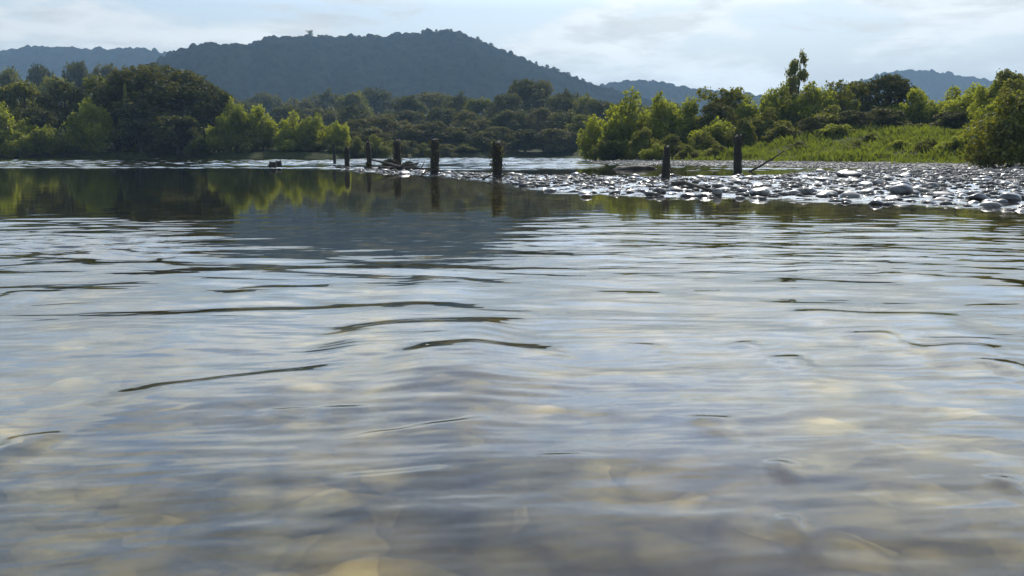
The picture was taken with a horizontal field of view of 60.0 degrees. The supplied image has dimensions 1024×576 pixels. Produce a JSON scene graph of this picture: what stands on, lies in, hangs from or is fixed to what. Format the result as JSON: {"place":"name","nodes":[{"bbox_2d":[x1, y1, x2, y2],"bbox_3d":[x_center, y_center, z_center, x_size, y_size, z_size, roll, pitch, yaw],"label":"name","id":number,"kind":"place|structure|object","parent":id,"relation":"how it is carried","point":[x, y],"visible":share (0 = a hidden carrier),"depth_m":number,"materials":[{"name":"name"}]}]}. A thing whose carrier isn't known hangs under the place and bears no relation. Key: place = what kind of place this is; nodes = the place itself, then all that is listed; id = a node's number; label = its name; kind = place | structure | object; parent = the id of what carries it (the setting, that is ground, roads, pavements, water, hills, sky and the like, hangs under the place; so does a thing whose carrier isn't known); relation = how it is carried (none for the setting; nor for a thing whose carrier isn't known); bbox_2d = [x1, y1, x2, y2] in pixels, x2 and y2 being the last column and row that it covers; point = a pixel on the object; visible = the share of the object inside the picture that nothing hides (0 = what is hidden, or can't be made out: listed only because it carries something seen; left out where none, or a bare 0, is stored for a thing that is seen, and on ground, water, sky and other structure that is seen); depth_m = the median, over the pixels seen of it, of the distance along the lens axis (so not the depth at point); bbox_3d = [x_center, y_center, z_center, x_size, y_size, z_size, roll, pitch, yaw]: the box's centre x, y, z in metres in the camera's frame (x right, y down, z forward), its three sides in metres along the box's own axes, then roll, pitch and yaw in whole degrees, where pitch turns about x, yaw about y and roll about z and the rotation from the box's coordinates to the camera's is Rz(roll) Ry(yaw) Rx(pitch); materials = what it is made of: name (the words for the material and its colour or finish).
{"place":"outdoors","nodes":[
{"label":"outdoors","id":0,"kind":"place"},
{"bbox_2d":[0,131,1023,575],"bbox_3d":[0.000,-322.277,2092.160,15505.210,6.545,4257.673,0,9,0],"label":"ground","id":1,"kind":"structure","parent":0,"point":[586,439],"depth_m":5.29,"materials":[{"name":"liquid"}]},
{"bbox_2d":[0,128,29,157],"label":"willow bush","id":2,"kind":"object","parent":1,"relation":"on","point":[11,148],"visible":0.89,"depth_m":167.01,"materials":[{"name":"green plant"}]},
{"bbox_2d":[0,66,30,113],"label":"broadleaf tree","id":3,"kind":"object","parent":1,"relation":"on","point":[8,76],"visible":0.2,"depth_m":369.98,"materials":[{"name":"green plant"}]},
{"bbox_2d":[0,101,38,150],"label":"willow bush","id":4,"kind":"object","parent":1,"relation":"on","point":[8,127],"visible":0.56,"depth_m":169.55,"materials":[{"name":"green plant"}]},
{"bbox_2d":[0,79,52,122],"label":"broadleaf tree","id":5,"kind":"object","parent":1,"relation":"on","point":[17,90],"visible":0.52,"depth_m":184.49,"materials":[{"name":"green plant"}]},
{"bbox_2d":[17,106,62,150],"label":"broadleaf tree","id":6,"kind":"object","parent":1,"relation":"on","point":[37,116],"visible":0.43,"depth_m":175.84,"materials":[{"name":"green plant"}]},
{"bbox_2d":[18,124,64,154],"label":"willow bush","id":7,"kind":"object","parent":1,"relation":"on","point":[37,141],"visible":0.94,"depth_m":167.07,"materials":[{"name":"green plant"}]},
{"bbox_2d":[26,63,57,122],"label":"broadleaf tree","id":8,"kind":"object","parent":1,"relation":"on","point":[36,74],"visible":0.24,"depth_m":406.81,"materials":[{"name":"green plant"}]},
{"bbox_2d":[35,75,85,141],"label":"broadleaf tree","id":9,"kind":"object","parent":1,"relation":"on","point":[65,91],"visible":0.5,"depth_m":186.25,"materials":[{"name":"green plant"}]},
{"bbox_2d":[59,60,91,104],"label":"broadleaf tree","id":10,"kind":"object","parent":1,"relation":"on","point":[77,73],"visible":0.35,"depth_m":388.44,"materials":[{"name":"green plant"}]},
{"bbox_2d":[69,73,107,142],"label":"broadleaf tree","id":11,"kind":"object","parent":1,"relation":"on","point":[92,82],"visible":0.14,"depth_m":186.79,"materials":[{"name":"green plant"}]},
{"bbox_2d":[60,97,117,152],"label":"willow bush","id":12,"kind":"object","parent":1,"relation":"on","point":[89,126],"visible":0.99,"depth_m":167.68,"materials":[{"name":"green plant"}]},
{"bbox_2d":[111,118,165,151],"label":"broadleaf tree","id":13,"kind":"object","parent":1,"relation":"on","point":[126,132],"visible":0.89,"depth_m":169.73,"materials":[{"name":"green plant"}]},
{"bbox_2d":[83,61,220,145],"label":"broadleaf tree","id":14,"kind":"object","parent":1,"relation":"on","point":[151,96],"visible":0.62,"depth_m":175.26,"materials":[{"name":"green plant"}]},
{"bbox_2d":[141,114,206,153],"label":"broadleaf tree","id":15,"kind":"object","parent":1,"relation":"on","point":[166,130],"visible":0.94,"depth_m":168.57,"materials":[{"name":"green plant"}]},
{"bbox_2d":[183,131,216,156],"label":"willow bush","id":16,"kind":"object","parent":1,"relation":"on","point":[196,145],"visible":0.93,"depth_m":167.50,"materials":[{"name":"green plant"}]},
{"bbox_2d":[178,78,236,131],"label":"broadleaf tree","id":17,"kind":"object","parent":1,"relation":"on","point":[204,96],"visible":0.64,"depth_m":176.06,"materials":[{"name":"green plant"}]},
{"bbox_2d":[204,123,228,152],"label":"willow bush","id":18,"kind":"object","parent":1,"relation":"on","point":[210,136],"visible":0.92,"depth_m":167.56,"materials":[{"name":"green plant"}]},
{"bbox_2d":[213,96,251,151],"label":"willow bush","id":19,"kind":"object","parent":1,"relation":"on","point":[235,124],"visible":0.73,"depth_m":168.90,"materials":[{"name":"green plant"}]},
{"bbox_2d":[230,129,261,152],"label":"willow bush","id":20,"kind":"object","parent":1,"relation":"on","point":[247,142],"visible":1,"depth_m":167.24,"materials":[{"name":"green plant"}]},
{"bbox_2d":[243,102,279,150],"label":"willow bush","id":21,"kind":"object","parent":1,"relation":"on","point":[266,131],"visible":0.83,"depth_m":171.26,"materials":[{"name":"green plant"}]},
{"bbox_2d":[244,91,283,121],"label":"broadleaf tree","id":22,"kind":"object","parent":1,"relation":"on","point":[267,100],"visible":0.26,"depth_m":504.40,"materials":[{"name":"green plant"}]},
{"bbox_2d":[272,134,302,151],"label":"willow bush","id":23,"kind":"object","parent":1,"relation":"on","point":[280,142],"visible":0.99,"depth_m":167.70,"materials":[{"name":"green plant"}]},
{"bbox_2d":[269,104,308,129],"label":"broadleaf tree","id":24,"kind":"object","parent":1,"relation":"on","point":[282,111],"visible":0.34,"depth_m":331.62,"materials":[{"name":"green plant"}]},
{"bbox_2d":[277,110,305,150],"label":"willow bush","id":25,"kind":"object","parent":1,"relation":"on","point":[292,129],"visible":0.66,"depth_m":170.41,"materials":[{"name":"green plant"}]},
{"bbox_2d":[300,135,329,151],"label":"willow bush","id":26,"kind":"object","parent":1,"relation":"on","point":[312,144],"visible":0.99,"depth_m":167.87,"materials":[{"name":"green plant"}]},
{"bbox_2d":[298,111,332,150],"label":"willow bush","id":27,"kind":"object","parent":1,"relation":"on","point":[311,127],"visible":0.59,"depth_m":170.32,"materials":[{"name":"green plant"}]},
{"bbox_2d":[309,106,340,131],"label":"broadleaf tree","id":28,"kind":"object","parent":1,"relation":"on","point":[329,118],"visible":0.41,"depth_m":321.31,"materials":[{"name":"green plant"}]},
{"bbox_2d":[307,86,348,116],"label":"broadleaf tree","id":29,"kind":"object","parent":1,"relation":"on","point":[325,99],"visible":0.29,"depth_m":485.69,"materials":[{"name":"green plant"}]},
{"bbox_2d":[325,120,350,146],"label":"willow bush","id":30,"kind":"object","parent":1,"relation":"on","point":[340,132],"visible":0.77,"depth_m":171.20,"materials":[{"name":"green plant"}]},
{"bbox_2d":[336,103,368,129],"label":"broadleaf tree","id":31,"kind":"object","parent":1,"relation":"on","point":[348,112],"visible":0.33,"depth_m":292.39,"materials":[{"name":"green plant"}]},
{"bbox_2d":[334,90,374,120],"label":"broadleaf tree","id":32,"kind":"object","parent":1,"relation":"on","point":[356,98],"visible":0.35,"depth_m":390.88,"materials":[{"name":"green plant"}]},
{"bbox_2d":[358,86,396,125],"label":"broadleaf tree","id":33,"kind":"object","parent":1,"relation":"on","point":[382,98],"visible":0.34,"depth_m":465.49,"materials":[{"name":"green plant"}]},
{"bbox_2d":[363,134,393,157],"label":"willow bush","id":34,"kind":"object","parent":1,"relation":"on","point":[379,149],"visible":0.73,"depth_m":172.60,"materials":[{"name":"green plant"}]},
{"bbox_2d":[363,112,410,135],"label":"broadleaf tree","id":35,"kind":"object","parent":1,"relation":"on","point":[385,121],"visible":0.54,"depth_m":242.99,"materials":[{"name":"green plant"}]},
{"bbox_2d":[384,94,428,137],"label":"broadleaf tree","id":36,"kind":"object","parent":1,"relation":"on","point":[412,103],"visible":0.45,"depth_m":351.06,"materials":[{"name":"green plant"}]},
{"bbox_2d":[389,109,424,138],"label":"broadleaf tree","id":37,"kind":"object","parent":1,"relation":"on","point":[407,114],"visible":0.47,"depth_m":282.05,"materials":[{"name":"green plant"}]},
{"bbox_2d":[394,123,427,141],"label":"broadleaf tree","id":38,"kind":"object","parent":1,"relation":"on","point":[414,131],"visible":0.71,"depth_m":225.00,"materials":[{"name":"green plant"}]},
{"bbox_2d":[413,91,450,142],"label":"broadleaf tree","id":39,"kind":"object","parent":1,"relation":"on","point":[434,99],"visible":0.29,"depth_m":386.55,"materials":[{"name":"green plant"}]},
{"bbox_2d":[425,138,440,174],"bbox_3d":[-4.212,-6.886,48.526,0.863,2.645,0.818,4,10,27],"label":"wooden post","id":40,"kind":"object","parent":1,"relation":"on","point":[435,155],"visible":0.91,"depth_m":48.30,"materials":[{"name":"brown wood"}]},
{"bbox_2d":[417,121,452,145],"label":"broadleaf tree","id":41,"kind":"object","parent":1,"relation":"on","point":[430,132],"visible":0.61,"depth_m":226.70,"materials":[{"name":"green plant"}]},
{"bbox_2d":[419,106,459,142],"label":"broadleaf tree","id":42,"kind":"object","parent":1,"relation":"on","point":[446,115],"visible":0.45,"depth_m":272.61,"materials":[{"name":"green plant"}]},
{"bbox_2d":[440,126,473,144],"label":"broadleaf tree","id":43,"kind":"object","parent":1,"relation":"on","point":[456,135],"visible":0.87,"depth_m":225.74,"materials":[{"name":"green plant"}]},
{"bbox_2d":[437,91,480,141],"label":"broadleaf tree","id":44,"kind":"object","parent":1,"relation":"on","point":[457,103],"visible":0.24,"depth_m":330.84,"materials":[{"name":"green plant"}]},
{"bbox_2d":[449,110,489,140],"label":"broadleaf tree","id":45,"kind":"object","parent":1,"relation":"on","point":[481,121],"visible":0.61,"depth_m":263.51,"materials":[{"name":"green plant"}]},
{"bbox_2d":[464,96,497,136],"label":"broadleaf tree","id":46,"kind":"object","parent":1,"relation":"on","point":[476,106],"visible":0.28,"depth_m":321.02,"materials":[{"name":"green plant"}]},
{"bbox_2d":[487,141,505,178],"bbox_3d":[-0.745,-5.748,41.936,0.882,2.401,0.878,-3,9,-16],"label":"wooden post","id":47,"kind":"object","parent":1,"relation":"on","point":[496,164],"visible":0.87,"depth_m":41.76,"materials":[{"name":"brown wood"}]},
{"bbox_2d":[479,126,515,147],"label":"broadleaf tree","id":48,"kind":"object","parent":1,"relation":"on","point":[507,137],"visible":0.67,"depth_m":235.37,"materials":[{"name":"green plant"}]},
{"bbox_2d":[486,91,528,124],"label":"broadleaf tree","id":49,"kind":"object","parent":1,"relation":"on","point":[502,102],"visible":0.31,"depth_m":302.27,"materials":[{"name":"green plant"}]},
{"bbox_2d":[487,109,528,140],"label":"broadleaf tree","id":50,"kind":"object","parent":1,"relation":"on","point":[504,118],"visible":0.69,"depth_m":253.18,"materials":[{"name":"green plant"}]},
{"bbox_2d":[511,129,545,151],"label":"broadleaf tree","id":51,"kind":"object","parent":1,"relation":"on","point":[524,135],"visible":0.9,"depth_m":224.29,"materials":[{"name":"green plant"}]},
{"bbox_2d":[507,78,552,140],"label":"broadleaf tree","id":52,"kind":"object","parent":1,"relation":"on","point":[530,92],"visible":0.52,"depth_m":317.76,"materials":[{"name":"green plant"}]},
{"bbox_2d":[513,106,558,142],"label":"broadleaf tree","id":53,"kind":"object","parent":1,"relation":"on","point":[541,112],"visible":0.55,"depth_m":257.50,"materials":[{"name":"green plant"}]},
{"bbox_2d":[533,128,574,152],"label":"broadleaf tree","id":54,"kind":"object","parent":1,"relation":"on","point":[550,132],"visible":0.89,"depth_m":222.70,"materials":[{"name":"green plant"}]},
{"bbox_2d":[543,110,576,143],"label":"broadleaf tree","id":55,"kind":"object","parent":1,"relation":"on","point":[560,120],"visible":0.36,"depth_m":248.12,"materials":[{"name":"green plant"}]},
{"bbox_2d":[546,88,582,138],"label":"broadleaf tree","id":56,"kind":"object","parent":1,"relation":"on","point":[565,101],"visible":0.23,"depth_m":301.41,"materials":[{"name":"green plant"}]},
{"bbox_2d":[563,114,600,137],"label":"broadleaf tree","id":57,"kind":"object","parent":1,"relation":"on","point":[579,119],"visible":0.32,"depth_m":234.12,"materials":[{"name":"green plant"}]},
{"bbox_2d":[576,114,607,160],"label":"willow bush","id":58,"kind":"object","parent":1,"relation":"on","point":[592,134],"visible":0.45,"depth_m":121.19,"materials":[{"name":"green plant"}]},
{"bbox_2d":[582,99,611,121],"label":"broadleaf tree","id":59,"kind":"object","parent":1,"relation":"on","point":[598,107],"visible":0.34,"depth_m":282.25,"materials":[{"name":"green plant"}]},
{"bbox_2d":[590,131,634,160],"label":"willow bush","id":60,"kind":"object","parent":1,"relation":"on","point":[612,148],"visible":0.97,"depth_m":111.91,"materials":[{"name":"green plant"}]},
{"bbox_2d":[596,85,656,159],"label":"willow bush","id":61,"kind":"object","parent":1,"relation":"on","point":[622,117],"visible":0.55,"depth_m":114.61,"materials":[{"name":"green plant"}]},
{"bbox_2d":[625,127,660,159],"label":"willow bush","id":62,"kind":"object","parent":1,"relation":"on","point":[638,142],"visible":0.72,"depth_m":107.94,"materials":[{"name":"green plant"}]},
{"bbox_2d":[638,143,671,160],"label":"willow bush","id":63,"kind":"object","parent":1,"relation":"on","point":[656,152],"visible":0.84,"depth_m":100.46,"materials":[{"name":"green plant"}]},
{"bbox_2d":[635,90,678,142],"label":"willow bush","id":64,"kind":"object","parent":1,"relation":"on","point":[661,117],"visible":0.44,"depth_m":115.79,"materials":[{"name":"green plant"}]},
{"bbox_2d":[659,134,689,158],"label":"willow bush","id":65,"kind":"object","parent":1,"relation":"on","point":[675,148],"visible":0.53,"depth_m":104.27,"materials":[{"name":"green plant"}]},
{"bbox_2d":[327,166,1023,210],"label":"gravel bank","id":66,"kind":"structure","parent":1,"relation":"on","point":[796,182],"depth_m":35.81,"materials":[{"name":"grey gravel"}]},
{"bbox_2d":[663,92,711,145],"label":"willow bush","id":67,"kind":"object","parent":1,"relation":"on","point":[684,125],"visible":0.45,"depth_m":114.61,"materials":[{"name":"green plant"}]},
{"bbox_2d":[684,130,718,151],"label":"willow bush","id":68,"kind":"object","parent":1,"relation":"on","point":[701,142],"visible":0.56,"depth_m":102.00,"materials":[{"name":"green plant"}]},
{"bbox_2d":[686,116,735,149],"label":"willow bush","id":69,"kind":"object","parent":1,"relation":"on","point":[717,129],"visible":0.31,"depth_m":109.10,"materials":[{"name":"green plant"}]},
{"bbox_2d":[695,101,739,140],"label":"broadleaf tree","id":70,"kind":"object","parent":1,"relation":"on","point":[713,110],"visible":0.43,"depth_m":112.88,"materials":[{"name":"green plant"}]},
{"bbox_2d":[694,86,747,127],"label":"broadleaf tree","id":71,"kind":"object","parent":1,"relation":"on","point":[732,96],"visible":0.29,"depth_m":118.70,"materials":[{"name":"green plant"}]},
{"bbox_2d":[733,134,742,172],"bbox_3d":[13.543,-7.757,53.178,0.542,2.952,0.579,4,10,25],"label":"wooden post","id":72,"kind":"object","parent":1,"relation":"on","point":[737,161],"visible":0.82,"depth_m":53.00,"materials":[{"name":"brown wood"}]},
{"bbox_2d":[721,118,759,148],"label":"willow bush","id":73,"kind":"object","parent":1,"relation":"on","point":[746,131],"visible":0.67,"depth_m":105.53,"materials":[{"name":"green plant"}]},
{"bbox_2d":[726,92,777,126],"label":"willow bush","id":74,"kind":"object","parent":1,"relation":"on","point":[744,110],"visible":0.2,"depth_m":116.07,"materials":[{"name":"green plant"}]},
{"bbox_2d":[746,107,788,142],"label":"willow bush","id":75,"kind":"object","parent":1,"relation":"on","point":[761,124],"visible":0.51,"depth_m":113.04,"materials":[{"name":"green plant"}]},
{"bbox_2d":[757,79,803,127],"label":"willow bush","id":76,"kind":"object","parent":1,"relation":"on","point":[778,99],"visible":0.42,"depth_m":118.73,"materials":[{"name":"green plant"}]},
{"bbox_2d":[759,120,801,142],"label":"willow bush","id":77,"kind":"object","parent":1,"relation":"on","point":[783,128],"visible":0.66,"depth_m":107.39,"materials":[{"name":"green plant"}]},
{"bbox_2d":[782,48,808,101],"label":"tall tree","id":78,"kind":"object","parent":1,"relation":"on","point":[795,79],"visible":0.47,"depth_m":124.36,"materials":[{"name":"green plant"}]},
{"bbox_2d":[587,159,1023,168],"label":"beach gravel","id":79,"kind":"structure","parent":1,"relation":"on","point":[728,163],"depth_m":79.27,"materials":[{"name":"grey gravel"}]},
{"bbox_2d":[795,117,826,133],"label":"bush","id":80,"kind":"object","parent":1,"relation":"on","point":[813,122],"visible":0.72,"depth_m":104.55,"materials":[{"name":"green plant"}]},
{"bbox_2d":[787,81,840,130],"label":"willow bush","id":81,"kind":"object","parent":1,"relation":"on","point":[814,97],"visible":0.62,"depth_m":117.36,"materials":[{"name":"green plant"}]},
{"bbox_2d":[639,122,1014,163],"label":"bank grass","id":82,"kind":"structure","parent":1,"relation":"on","point":[873,151],"depth_m":91.09,"materials":[{"name":"green plant"}]},
{"bbox_2d":[815,78,860,120],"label":"willow bush","id":83,"kind":"object","parent":1,"relation":"on","point":[847,101],"visible":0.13,"depth_m":118.69,"materials":[{"name":"green plant"}]},
{"bbox_2d":[833,110,873,129],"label":"bush","id":84,"kind":"object","parent":1,"relation":"on","point":[847,117],"visible":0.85,"depth_m":105.26,"materials":[{"name":"green plant"}]},
{"bbox_2d":[841,79,887,122],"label":"broadleaf tree","id":85,"kind":"object","parent":1,"relation":"on","point":[860,91],"visible":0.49,"depth_m":121.09,"materials":[{"name":"green plant"}]},
{"bbox_2d":[862,106,908,127],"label":"bush","id":86,"kind":"object","parent":1,"relation":"on","point":[891,117],"visible":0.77,"depth_m":106.88,"materials":[{"name":"green plant"}]},
{"bbox_2d":[866,73,917,124],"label":"broadleaf tree","id":87,"kind":"object","parent":1,"relation":"on","point":[897,87],"visible":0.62,"depth_m":119.75,"materials":[{"name":"green plant"}]},
{"bbox_2d":[822,69,992,112],"bbox_3d":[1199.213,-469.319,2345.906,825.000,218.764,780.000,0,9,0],"label":"hillside forest","id":88,"kind":"object","parent":1,"relation":"on","point":[933,84],"visible":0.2,"depth_m":2294.22,"materials":[{"name":"green plant"}]},
{"bbox_2d":[884,84,930,123],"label":"willow bush","id":89,"kind":"object","parent":1,"relation":"on","point":[914,109],"visible":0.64,"depth_m":114.47,"materials":[{"name":"green plant"}]},
{"bbox_2d":[922,85,971,127],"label":"willow bush","id":90,"kind":"object","parent":1,"relation":"on","point":[932,108],"visible":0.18,"depth_m":111.22,"materials":[{"name":"green plant"}]},
{"bbox_2d":[932,111,972,128],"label":"bush","id":91,"kind":"object","parent":1,"relation":"on","point":[955,119],"visible":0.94,"depth_m":103.00,"materials":[{"name":"green plant"}]},
{"bbox_2d":[937,82,989,128],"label":"willow bush","id":92,"kind":"object","parent":1,"relation":"on","point":[962,103],"visible":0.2,"depth_m":105.02,"materials":[{"name":"green plant"}]},
{"bbox_2d":[966,79,1002,126],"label":"willow bush","id":93,"kind":"object","parent":1,"relation":"on","point":[983,97],"visible":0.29,"depth_m":93.72,"materials":[{"name":"green plant"}]},
{"bbox_2d":[956,89,1023,167],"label":"willow bush","id":94,"kind":"object","parent":1,"relation":"on","point":[999,141],"visible":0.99,"depth_m":61.29,"materials":[{"name":"green plant"}]},
{"bbox_2d":[991,78,1023,103],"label":"broadleaf tree","id":95,"kind":"object","parent":1,"relation":"on","point":[1013,85],"visible":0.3,"depth_m":88.24,"materials":[{"name":"green plant"}]},
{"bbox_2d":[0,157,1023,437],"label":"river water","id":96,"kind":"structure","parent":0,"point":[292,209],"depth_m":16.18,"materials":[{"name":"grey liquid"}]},
{"bbox_2d":[0,0,1023,95],"label":"sky","id":97,"kind":"structure","parent":0,"point":[747,44],"materials":[{"name":"white"}]},
{"bbox_3d":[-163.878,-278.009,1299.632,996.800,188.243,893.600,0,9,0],"label":"hill","id":98,"kind":"structure","parent":0,"visible":0},
{"bbox_2d":[99,28,703,143],"bbox_3d":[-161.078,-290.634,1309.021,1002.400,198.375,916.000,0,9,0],"label":"hillside forest","id":99,"kind":"object","parent":98,"relation":"on","point":[400,65],"visible":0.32,"depth_m":1178.90,"materials":[{"name":"green plant"}]},
{"bbox_3d":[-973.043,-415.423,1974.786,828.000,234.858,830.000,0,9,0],"label":"hill","id":100,"kind":"structure","parent":0,"visible":0},
{"bbox_2d":[0,45,166,100],"bbox_3d":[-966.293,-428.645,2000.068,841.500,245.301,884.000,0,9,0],"label":"hillside forest","id":101,"kind":"object","parent":100,"relation":"on","point":[21,60],"visible":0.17,"depth_m":1962.25,"materials":[{"name":"green plant"}]},
{"bbox_3d":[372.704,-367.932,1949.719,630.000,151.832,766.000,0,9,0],"label":"hill","id":102,"kind":"structure","parent":0,"visible":0},
{"bbox_2d":[599,79,788,115],"bbox_3d":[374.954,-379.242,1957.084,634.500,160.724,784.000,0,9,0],"label":"hillside forest","id":103,"kind":"object","parent":102,"relation":"on","point":[649,89],"visible":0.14,"depth_m":1887.62,"materials":[{"name":"green plant"}]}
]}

